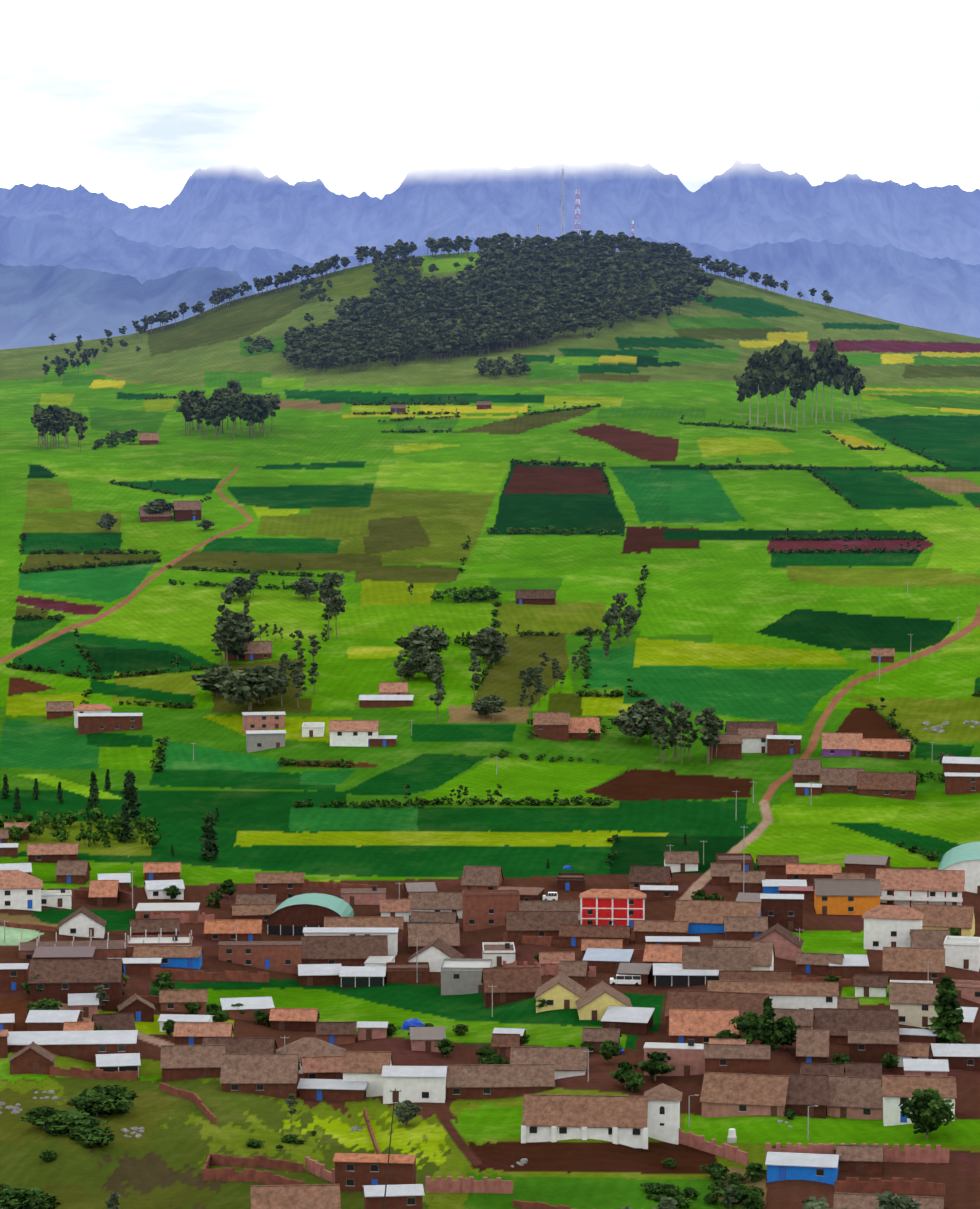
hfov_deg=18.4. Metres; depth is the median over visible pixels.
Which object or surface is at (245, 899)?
house gable
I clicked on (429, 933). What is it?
house gable
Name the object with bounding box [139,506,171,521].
house gable
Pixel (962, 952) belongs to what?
house flat
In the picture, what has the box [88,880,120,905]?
house gable
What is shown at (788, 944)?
house gable
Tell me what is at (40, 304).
mountain range
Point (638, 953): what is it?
compound wall
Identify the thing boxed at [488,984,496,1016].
utility pole
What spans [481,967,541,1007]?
house gable
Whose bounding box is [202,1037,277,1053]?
house gable
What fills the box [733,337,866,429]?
eucalyptus stand
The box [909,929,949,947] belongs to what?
house gable
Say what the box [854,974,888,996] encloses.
house gable
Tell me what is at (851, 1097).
house gable
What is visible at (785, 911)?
house metal
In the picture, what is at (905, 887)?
house gable
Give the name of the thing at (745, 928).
house gable
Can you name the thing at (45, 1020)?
house
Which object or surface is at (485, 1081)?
house gable
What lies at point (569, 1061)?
house gable
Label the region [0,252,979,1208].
terrain
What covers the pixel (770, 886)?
house metal
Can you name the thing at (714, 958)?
house gable
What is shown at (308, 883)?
compound wall
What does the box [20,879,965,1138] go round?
village trees
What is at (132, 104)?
sky
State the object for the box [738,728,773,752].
house gable
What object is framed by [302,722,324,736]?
house flat
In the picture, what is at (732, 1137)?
water tank
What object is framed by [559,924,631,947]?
house gable
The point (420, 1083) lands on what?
house metal
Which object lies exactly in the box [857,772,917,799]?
house gable
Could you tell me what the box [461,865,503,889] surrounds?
house gable
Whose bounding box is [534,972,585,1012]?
house gable
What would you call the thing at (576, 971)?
house gable
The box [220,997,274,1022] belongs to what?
shed
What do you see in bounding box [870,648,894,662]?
house gable
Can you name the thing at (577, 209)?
red white antenna mast
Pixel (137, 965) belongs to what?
house metal
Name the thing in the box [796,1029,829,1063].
house gable
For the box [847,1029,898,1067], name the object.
house gable
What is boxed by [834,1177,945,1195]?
compound wall
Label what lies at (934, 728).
outcrop rock
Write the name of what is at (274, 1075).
house gable
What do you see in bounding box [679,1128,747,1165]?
compound wall
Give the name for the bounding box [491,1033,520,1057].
house gable
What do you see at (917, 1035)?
house metal
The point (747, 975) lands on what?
house gable
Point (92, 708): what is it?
house hip
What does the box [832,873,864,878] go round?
house gable
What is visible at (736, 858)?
house
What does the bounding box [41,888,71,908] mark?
house flat
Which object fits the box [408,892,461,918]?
house gable
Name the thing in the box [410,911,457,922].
house gable
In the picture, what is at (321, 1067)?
house gable
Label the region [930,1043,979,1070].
house
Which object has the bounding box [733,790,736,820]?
utility pole
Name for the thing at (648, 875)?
house gable
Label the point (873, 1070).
house gable
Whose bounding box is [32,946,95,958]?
house shed
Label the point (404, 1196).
house metal
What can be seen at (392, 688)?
house gable
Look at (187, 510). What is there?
house gable
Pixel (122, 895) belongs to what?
compound wall
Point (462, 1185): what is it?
compound wall
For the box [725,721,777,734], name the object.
house gable
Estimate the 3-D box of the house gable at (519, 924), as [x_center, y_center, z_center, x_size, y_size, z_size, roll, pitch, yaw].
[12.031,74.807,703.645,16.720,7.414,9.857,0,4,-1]
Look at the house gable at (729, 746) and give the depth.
913.60 m
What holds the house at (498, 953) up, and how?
on the terrain
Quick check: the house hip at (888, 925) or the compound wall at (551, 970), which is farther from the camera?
the house hip at (888, 925)
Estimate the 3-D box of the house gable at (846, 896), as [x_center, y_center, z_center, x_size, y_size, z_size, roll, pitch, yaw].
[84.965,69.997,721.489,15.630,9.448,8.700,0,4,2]
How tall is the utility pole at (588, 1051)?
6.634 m
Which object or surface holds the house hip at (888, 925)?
on the terrain
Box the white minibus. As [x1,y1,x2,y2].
[610,974,640,985]
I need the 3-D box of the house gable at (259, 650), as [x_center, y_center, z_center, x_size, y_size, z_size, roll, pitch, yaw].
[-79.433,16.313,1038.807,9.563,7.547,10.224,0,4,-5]
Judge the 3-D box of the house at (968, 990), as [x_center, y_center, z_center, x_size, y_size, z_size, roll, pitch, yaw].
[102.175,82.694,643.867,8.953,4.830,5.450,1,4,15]
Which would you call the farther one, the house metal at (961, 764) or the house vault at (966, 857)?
the house metal at (961, 764)
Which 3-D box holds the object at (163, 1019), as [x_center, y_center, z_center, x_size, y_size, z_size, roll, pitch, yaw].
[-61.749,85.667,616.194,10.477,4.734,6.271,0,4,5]
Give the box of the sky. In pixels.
[0,0,979,208]
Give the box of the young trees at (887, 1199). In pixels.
[0,984,921,1208]
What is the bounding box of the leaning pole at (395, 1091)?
[383,1089,400,1208]
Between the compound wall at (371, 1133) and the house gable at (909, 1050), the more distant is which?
the house gable at (909, 1050)
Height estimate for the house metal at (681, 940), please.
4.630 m
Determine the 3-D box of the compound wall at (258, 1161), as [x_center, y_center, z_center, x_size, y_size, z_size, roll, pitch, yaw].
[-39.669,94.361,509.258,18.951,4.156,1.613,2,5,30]
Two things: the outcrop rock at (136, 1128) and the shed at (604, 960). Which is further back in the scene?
the shed at (604, 960)
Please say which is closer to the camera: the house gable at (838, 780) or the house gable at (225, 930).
the house gable at (225, 930)
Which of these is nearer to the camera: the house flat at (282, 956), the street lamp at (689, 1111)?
the street lamp at (689, 1111)
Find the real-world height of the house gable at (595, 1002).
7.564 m
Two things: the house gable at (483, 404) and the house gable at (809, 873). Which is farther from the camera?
the house gable at (483, 404)
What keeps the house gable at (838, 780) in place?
on the terrain
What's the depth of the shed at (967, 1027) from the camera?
615.10 m
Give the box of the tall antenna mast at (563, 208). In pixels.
[561,169,564,234]
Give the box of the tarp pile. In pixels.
[401,1018,424,1029]
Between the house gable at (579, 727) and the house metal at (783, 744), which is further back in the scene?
the house gable at (579, 727)
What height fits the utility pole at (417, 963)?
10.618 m
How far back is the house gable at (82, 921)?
698.26 m
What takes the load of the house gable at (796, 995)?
on the terrain
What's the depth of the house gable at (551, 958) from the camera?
658.24 m
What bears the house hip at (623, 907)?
on the terrain
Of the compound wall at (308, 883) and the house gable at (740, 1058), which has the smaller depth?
the house gable at (740, 1058)
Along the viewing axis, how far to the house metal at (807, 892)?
731.99 m
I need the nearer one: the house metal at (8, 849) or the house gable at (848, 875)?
the house gable at (848, 875)
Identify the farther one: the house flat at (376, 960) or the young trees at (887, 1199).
the house flat at (376, 960)
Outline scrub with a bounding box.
[0,972,766,1208]
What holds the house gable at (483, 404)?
on the terrain
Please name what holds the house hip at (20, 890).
on the terrain
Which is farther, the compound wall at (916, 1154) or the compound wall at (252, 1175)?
the compound wall at (916, 1154)
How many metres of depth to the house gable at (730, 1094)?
544.87 m
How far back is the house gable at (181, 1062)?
573.97 m
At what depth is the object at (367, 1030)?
612.21 m
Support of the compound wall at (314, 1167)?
on the terrain
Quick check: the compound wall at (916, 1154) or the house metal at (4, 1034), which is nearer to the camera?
the compound wall at (916, 1154)
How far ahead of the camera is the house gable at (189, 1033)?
602.82 m
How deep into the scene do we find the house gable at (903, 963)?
651.92 m
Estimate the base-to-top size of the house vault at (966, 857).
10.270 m
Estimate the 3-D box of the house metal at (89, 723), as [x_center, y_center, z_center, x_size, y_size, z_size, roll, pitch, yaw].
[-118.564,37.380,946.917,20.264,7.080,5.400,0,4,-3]
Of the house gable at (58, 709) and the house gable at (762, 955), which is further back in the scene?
the house gable at (58, 709)
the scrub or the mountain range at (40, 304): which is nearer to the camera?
the scrub
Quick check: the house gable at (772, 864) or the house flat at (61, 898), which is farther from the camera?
the house gable at (772, 864)
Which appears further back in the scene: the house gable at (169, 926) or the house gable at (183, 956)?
the house gable at (169, 926)
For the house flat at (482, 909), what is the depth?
720.82 m
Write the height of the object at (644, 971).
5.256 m
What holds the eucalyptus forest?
on the terrain
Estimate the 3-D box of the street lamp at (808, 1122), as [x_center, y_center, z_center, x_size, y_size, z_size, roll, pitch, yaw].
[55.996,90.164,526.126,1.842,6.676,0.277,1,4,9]
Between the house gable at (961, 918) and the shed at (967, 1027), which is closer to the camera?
the shed at (967, 1027)
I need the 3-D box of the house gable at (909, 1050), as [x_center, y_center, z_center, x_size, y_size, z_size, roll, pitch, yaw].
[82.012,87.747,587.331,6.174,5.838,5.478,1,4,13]
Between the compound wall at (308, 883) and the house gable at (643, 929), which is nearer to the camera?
the house gable at (643, 929)
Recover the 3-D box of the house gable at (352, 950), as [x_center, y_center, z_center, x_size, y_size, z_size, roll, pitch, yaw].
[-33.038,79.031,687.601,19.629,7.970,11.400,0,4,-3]
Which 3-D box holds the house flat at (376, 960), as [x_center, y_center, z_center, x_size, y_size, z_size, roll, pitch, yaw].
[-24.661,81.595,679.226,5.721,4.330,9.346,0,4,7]
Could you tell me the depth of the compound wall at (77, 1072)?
573.03 m
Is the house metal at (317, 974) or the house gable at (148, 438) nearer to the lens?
the house metal at (317, 974)
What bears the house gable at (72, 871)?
on the terrain
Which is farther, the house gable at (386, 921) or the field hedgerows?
the field hedgerows
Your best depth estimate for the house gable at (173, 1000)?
628.11 m
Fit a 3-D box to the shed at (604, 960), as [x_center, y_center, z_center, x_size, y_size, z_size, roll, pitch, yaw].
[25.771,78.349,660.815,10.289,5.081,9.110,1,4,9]
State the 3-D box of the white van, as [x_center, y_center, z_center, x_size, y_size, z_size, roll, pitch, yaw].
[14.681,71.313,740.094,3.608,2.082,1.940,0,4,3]
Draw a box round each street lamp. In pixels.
[688,1094,698,1126]
[807,1105,817,1139]
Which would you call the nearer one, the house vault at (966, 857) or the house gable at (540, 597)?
the house vault at (966, 857)
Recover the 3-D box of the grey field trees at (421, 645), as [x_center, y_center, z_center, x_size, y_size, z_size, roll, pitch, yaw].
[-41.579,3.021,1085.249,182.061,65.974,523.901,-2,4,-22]
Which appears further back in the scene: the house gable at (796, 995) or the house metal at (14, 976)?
the house metal at (14, 976)
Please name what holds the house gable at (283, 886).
on the terrain
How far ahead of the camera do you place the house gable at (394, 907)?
727.14 m
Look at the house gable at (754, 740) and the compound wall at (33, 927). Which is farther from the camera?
the house gable at (754, 740)
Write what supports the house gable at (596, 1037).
on the terrain
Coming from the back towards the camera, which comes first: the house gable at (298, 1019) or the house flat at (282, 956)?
the house flat at (282, 956)
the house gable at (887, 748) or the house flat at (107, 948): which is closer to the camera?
the house flat at (107, 948)
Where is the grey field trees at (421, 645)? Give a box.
[96,498,955,765]
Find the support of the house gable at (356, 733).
on the terrain
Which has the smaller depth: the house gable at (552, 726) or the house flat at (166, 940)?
the house flat at (166, 940)
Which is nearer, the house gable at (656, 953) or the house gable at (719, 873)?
the house gable at (656, 953)
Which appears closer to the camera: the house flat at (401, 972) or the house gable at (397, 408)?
the house flat at (401, 972)
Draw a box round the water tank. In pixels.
[727,1128,736,1142]
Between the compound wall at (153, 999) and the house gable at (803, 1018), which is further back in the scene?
the compound wall at (153, 999)
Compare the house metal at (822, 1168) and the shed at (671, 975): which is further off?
the shed at (671, 975)
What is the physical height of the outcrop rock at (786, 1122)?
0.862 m
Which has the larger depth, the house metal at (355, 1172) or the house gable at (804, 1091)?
the house gable at (804, 1091)
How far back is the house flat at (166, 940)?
679.55 m
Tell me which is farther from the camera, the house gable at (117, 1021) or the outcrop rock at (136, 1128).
the house gable at (117, 1021)
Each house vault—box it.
[266,893,353,934]
[938,842,979,893]
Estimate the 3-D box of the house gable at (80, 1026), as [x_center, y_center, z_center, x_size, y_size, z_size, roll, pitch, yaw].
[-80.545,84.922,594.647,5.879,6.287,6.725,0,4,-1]
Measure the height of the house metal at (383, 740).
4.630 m
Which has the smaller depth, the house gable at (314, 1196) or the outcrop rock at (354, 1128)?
the house gable at (314, 1196)
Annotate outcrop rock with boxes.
[0,1102,22,1113]
[32,1090,59,1099]
[120,1126,144,1137]
[350,1126,364,1131]
[511,1158,527,1166]
[778,1120,792,1127]
[921,721,949,732]
[962,720,979,727]
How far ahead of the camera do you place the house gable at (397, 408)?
1613.57 m
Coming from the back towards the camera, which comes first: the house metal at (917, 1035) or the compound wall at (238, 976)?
the compound wall at (238, 976)
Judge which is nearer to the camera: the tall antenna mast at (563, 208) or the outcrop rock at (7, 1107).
the outcrop rock at (7, 1107)
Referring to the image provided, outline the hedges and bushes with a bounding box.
[0,432,976,847]
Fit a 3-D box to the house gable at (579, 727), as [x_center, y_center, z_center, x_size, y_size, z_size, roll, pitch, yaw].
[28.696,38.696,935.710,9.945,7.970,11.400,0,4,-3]
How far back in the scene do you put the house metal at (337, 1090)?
563.81 m
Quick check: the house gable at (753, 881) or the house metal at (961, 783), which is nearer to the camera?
the house gable at (753, 881)
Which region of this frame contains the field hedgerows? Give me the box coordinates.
[5,393,979,865]
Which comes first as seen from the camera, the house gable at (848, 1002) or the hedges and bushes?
the house gable at (848, 1002)
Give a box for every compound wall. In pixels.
[0,920,56,931]
[50,1066,137,1079]
[72,889,131,902]
[128,994,160,1003]
[150,913,213,922]
[150,968,268,982]
[159,1082,216,1124]
[202,1168,302,1184]
[203,1155,210,1168]
[209,1154,302,1172]
[303,879,377,888]
[305,1156,334,1183]
[363,1108,381,1153]
[426,1176,512,1193]
[503,932,551,945]
[503,961,595,976]
[513,1200,572,1208]
[622,948,644,957]
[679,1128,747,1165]
[766,1143,949,1163]
[791,976,853,986]
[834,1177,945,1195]
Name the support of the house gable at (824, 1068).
on the terrain
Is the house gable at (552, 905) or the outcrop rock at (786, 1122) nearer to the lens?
the outcrop rock at (786, 1122)
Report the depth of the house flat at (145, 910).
716.81 m
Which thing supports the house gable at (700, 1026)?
on the terrain
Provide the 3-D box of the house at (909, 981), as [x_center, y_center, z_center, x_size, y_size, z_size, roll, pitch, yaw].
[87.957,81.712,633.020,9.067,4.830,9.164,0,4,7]
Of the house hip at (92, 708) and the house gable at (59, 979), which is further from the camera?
the house hip at (92, 708)
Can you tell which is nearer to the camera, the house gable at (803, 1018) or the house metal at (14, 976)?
the house gable at (803, 1018)
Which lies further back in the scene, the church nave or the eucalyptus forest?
the eucalyptus forest
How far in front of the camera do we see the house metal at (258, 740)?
914.11 m
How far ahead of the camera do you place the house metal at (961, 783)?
862.58 m
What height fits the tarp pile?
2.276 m
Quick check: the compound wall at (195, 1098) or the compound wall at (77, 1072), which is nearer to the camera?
the compound wall at (195, 1098)
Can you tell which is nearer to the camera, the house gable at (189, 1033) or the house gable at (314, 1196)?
the house gable at (314, 1196)
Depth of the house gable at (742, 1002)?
605.06 m
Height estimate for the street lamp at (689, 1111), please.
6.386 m
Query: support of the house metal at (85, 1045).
on the terrain
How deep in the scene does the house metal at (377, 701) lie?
964.08 m
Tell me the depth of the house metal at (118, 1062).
577.00 m
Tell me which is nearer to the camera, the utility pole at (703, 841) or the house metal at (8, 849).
the utility pole at (703, 841)
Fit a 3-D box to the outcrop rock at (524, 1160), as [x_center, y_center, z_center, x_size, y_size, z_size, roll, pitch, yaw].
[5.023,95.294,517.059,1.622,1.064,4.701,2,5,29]
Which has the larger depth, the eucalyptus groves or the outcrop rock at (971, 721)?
the eucalyptus groves
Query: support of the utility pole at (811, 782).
on the terrain
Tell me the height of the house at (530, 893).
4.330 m
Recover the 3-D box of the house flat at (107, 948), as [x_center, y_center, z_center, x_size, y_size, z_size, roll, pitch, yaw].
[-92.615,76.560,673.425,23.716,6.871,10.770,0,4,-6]
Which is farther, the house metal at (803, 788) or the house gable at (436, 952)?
the house metal at (803, 788)
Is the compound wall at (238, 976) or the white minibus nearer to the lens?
the white minibus
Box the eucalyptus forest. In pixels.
[44,230,832,378]
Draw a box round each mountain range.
[0,154,979,264]
[0,214,979,337]
[0,263,255,349]
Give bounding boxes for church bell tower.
[644,1083,682,1144]
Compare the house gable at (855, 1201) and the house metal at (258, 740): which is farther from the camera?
the house metal at (258, 740)
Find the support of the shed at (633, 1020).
on the terrain
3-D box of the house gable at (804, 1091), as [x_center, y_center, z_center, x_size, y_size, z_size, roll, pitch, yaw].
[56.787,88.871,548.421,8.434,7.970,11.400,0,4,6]
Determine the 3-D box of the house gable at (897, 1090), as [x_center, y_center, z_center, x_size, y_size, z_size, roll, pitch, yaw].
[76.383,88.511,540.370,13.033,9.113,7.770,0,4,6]
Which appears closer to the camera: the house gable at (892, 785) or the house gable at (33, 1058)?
the house gable at (33, 1058)
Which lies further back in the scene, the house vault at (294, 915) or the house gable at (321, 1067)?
the house vault at (294, 915)
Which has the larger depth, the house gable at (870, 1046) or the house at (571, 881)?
the house at (571, 881)
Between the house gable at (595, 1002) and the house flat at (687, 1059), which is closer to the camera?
the house flat at (687, 1059)
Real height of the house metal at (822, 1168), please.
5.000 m
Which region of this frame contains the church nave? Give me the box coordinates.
[521,1094,647,1148]
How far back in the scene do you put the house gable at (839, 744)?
908.56 m
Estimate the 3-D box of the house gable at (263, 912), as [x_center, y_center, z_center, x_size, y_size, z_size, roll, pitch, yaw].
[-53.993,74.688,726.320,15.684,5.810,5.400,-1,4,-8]
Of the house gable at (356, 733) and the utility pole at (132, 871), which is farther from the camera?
the house gable at (356, 733)
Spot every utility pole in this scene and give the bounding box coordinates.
[129,870,135,908]
[413,938,420,982]
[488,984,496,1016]
[583,1049,592,1081]
[700,840,705,864]
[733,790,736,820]
[743,826,747,892]
[808,781,814,805]
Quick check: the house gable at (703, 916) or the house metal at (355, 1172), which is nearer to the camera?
the house metal at (355, 1172)
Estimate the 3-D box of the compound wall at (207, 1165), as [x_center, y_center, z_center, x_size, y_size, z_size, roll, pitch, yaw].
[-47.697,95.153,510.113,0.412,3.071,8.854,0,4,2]
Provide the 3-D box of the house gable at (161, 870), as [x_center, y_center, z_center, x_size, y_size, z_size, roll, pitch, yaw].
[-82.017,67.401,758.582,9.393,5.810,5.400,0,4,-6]
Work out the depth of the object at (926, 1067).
572.41 m
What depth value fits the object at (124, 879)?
746.81 m
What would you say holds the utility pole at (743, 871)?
on the terrain
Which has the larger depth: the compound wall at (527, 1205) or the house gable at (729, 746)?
the house gable at (729, 746)
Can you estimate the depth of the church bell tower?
532.00 m
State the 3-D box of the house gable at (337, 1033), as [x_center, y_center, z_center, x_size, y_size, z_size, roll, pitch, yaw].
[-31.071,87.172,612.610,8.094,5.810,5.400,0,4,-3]
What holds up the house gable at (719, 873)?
on the terrain
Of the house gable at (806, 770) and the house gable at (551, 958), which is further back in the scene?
the house gable at (806, 770)
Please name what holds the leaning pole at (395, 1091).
on the terrain
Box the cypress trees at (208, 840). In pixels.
[1,769,686,867]
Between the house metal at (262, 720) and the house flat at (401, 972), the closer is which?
the house flat at (401, 972)
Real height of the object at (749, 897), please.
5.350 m
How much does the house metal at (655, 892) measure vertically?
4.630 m
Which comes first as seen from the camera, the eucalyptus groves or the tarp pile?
the tarp pile
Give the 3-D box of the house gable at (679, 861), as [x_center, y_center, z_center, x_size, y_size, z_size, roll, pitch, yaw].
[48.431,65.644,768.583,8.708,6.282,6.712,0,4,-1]
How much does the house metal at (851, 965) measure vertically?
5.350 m
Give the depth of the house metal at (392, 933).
695.28 m
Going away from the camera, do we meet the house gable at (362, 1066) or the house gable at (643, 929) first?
the house gable at (362, 1066)
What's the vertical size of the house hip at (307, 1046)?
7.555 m
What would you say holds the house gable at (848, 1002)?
on the terrain
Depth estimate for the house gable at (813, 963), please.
658.43 m
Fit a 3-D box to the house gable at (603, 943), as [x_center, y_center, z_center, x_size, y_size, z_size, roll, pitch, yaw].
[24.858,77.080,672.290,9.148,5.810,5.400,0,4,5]
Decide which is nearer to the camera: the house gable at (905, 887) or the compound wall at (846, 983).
the compound wall at (846, 983)
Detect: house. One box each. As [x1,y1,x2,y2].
[340,885,385,904]
[482,942,515,966]
[497,886,544,900]
[556,873,585,891]
[715,853,753,870]
[889,980,932,985]
[952,979,979,1003]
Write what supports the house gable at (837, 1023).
on the terrain
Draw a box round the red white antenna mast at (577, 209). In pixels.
[575,189,580,240]
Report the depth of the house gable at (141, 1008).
619.49 m
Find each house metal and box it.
[0,843,18,856]
[0,963,29,990]
[0,1030,8,1058]
[7,1030,139,1062]
[77,713,142,734]
[95,1053,140,1078]
[122,958,162,973]
[242,711,285,733]
[245,730,285,752]
[297,964,340,985]
[297,1078,367,1101]
[303,927,398,954]
[333,1153,417,1191]
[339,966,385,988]
[359,695,413,707]
[363,1184,424,1208]
[368,735,396,746]
[381,1066,447,1103]
[640,885,677,900]
[645,936,699,945]
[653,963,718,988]
[760,894,803,932]
[762,879,806,893]
[765,1152,840,1184]
[766,735,801,755]
[778,886,813,900]
[795,783,821,794]
[829,954,868,976]
[899,1028,936,1048]
[942,756,979,772]
[944,772,979,794]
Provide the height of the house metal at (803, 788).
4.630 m
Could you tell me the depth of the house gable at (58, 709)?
972.79 m
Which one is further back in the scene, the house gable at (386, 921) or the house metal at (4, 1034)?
the house gable at (386, 921)
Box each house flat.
[18,930,126,958]
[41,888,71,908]
[127,927,192,957]
[135,903,199,923]
[218,941,301,973]
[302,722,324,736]
[364,955,395,965]
[386,962,429,982]
[440,958,492,994]
[462,890,519,931]
[643,1039,704,1075]
[943,936,979,971]
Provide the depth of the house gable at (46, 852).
777.21 m
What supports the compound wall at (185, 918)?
on the terrain
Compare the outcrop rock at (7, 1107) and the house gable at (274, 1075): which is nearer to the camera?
the outcrop rock at (7, 1107)
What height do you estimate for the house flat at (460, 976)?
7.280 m
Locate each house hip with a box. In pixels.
[0,870,42,910]
[72,704,112,727]
[276,1037,345,1073]
[579,889,645,927]
[862,905,924,949]
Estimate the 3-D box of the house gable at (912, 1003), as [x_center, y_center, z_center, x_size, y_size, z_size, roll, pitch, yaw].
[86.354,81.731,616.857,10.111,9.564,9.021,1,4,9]
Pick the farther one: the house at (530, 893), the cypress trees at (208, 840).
the cypress trees at (208, 840)
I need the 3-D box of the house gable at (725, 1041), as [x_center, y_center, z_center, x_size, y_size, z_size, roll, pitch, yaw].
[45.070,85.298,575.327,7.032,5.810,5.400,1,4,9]
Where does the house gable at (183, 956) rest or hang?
on the terrain
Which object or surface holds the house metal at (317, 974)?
on the terrain
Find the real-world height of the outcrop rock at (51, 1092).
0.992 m
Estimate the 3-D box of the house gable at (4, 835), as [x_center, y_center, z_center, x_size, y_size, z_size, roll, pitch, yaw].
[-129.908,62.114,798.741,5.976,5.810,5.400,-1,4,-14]
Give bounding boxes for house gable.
[0,829,8,842]
[4,822,29,839]
[7,1041,55,1074]
[27,843,78,862]
[28,958,123,1011]
[46,701,73,719]
[55,860,90,884]
[57,906,106,937]
[63,1021,95,1030]
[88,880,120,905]
[91,1012,135,1029]
[117,993,155,1021]
[129,918,179,934]
[132,945,203,968]
[139,433,158,444]
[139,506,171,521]
[143,862,180,880]
[159,989,207,1014]
[160,1044,225,1081]
[173,501,201,521]
[173,1022,233,1044]
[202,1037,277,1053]
[204,919,262,940]
[220,1054,299,1100]
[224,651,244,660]
[231,904,279,923]
[235,894,277,904]
[244,641,271,661]
[250,1184,340,1208]
[254,872,303,901]
[269,1008,319,1031]
[301,935,387,965]
[301,1056,342,1078]
[316,1021,355,1044]
[324,916,403,941]
[329,720,378,746]
[341,1051,392,1096]
[378,682,407,694]
[380,899,409,921]
[390,404,405,412]
[407,923,459,953]
[407,938,464,971]
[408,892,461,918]
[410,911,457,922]
[444,1064,554,1098]
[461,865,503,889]
[476,401,491,409]
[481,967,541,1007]
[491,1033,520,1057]
[505,911,578,944]
[510,1046,587,1078]
[515,590,555,604]
[519,900,579,919]
[533,712,569,741]
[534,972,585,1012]
[538,952,574,975]
[558,960,589,985]
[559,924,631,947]
[569,717,600,739]
[575,981,631,1019]
[581,939,622,959]
[581,1027,621,1052]
[628,865,672,891]
[633,920,689,942]
[643,944,686,963]
[663,851,698,872]
[664,990,768,1033]
[669,1009,738,1043]
[674,900,762,933]
[682,946,750,969]
[700,1072,789,1116]
[703,1044,769,1074]
[707,980,838,1008]
[709,1038,746,1043]
[710,734,742,758]
[710,863,740,884]
[713,940,774,970]
[718,970,791,980]
[723,916,767,940]
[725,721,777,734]
[729,870,765,892]
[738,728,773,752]
[751,923,803,960]
[756,855,798,873]
[774,1008,814,1035]
[781,1073,827,1118]
[786,864,840,882]
[792,758,821,782]
[796,952,843,975]
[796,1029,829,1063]
[800,1062,845,1077]
[813,879,881,914]
[813,1008,899,1044]
[820,767,864,792]
[821,733,862,756]
[827,1075,882,1119]
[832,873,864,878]
[833,1192,943,1208]
[836,1144,882,1175]
[837,997,859,1008]
[844,1062,881,1077]
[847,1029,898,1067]
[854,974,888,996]
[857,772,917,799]
[859,738,910,759]
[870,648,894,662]
[876,868,964,907]
[881,1075,956,1125]
[882,947,944,983]
[889,982,938,1028]
[898,1042,930,1066]
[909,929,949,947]
[911,903,975,936]
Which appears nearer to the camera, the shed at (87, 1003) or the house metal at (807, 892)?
the shed at (87, 1003)
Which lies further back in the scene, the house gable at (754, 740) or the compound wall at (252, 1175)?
the house gable at (754, 740)
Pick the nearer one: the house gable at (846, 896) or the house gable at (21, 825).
the house gable at (846, 896)
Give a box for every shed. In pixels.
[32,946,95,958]
[68,993,98,1018]
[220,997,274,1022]
[582,948,633,972]
[601,1006,654,1034]
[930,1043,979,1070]
[957,1007,977,1037]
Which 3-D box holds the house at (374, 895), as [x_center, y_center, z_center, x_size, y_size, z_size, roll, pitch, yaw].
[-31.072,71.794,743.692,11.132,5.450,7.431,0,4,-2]

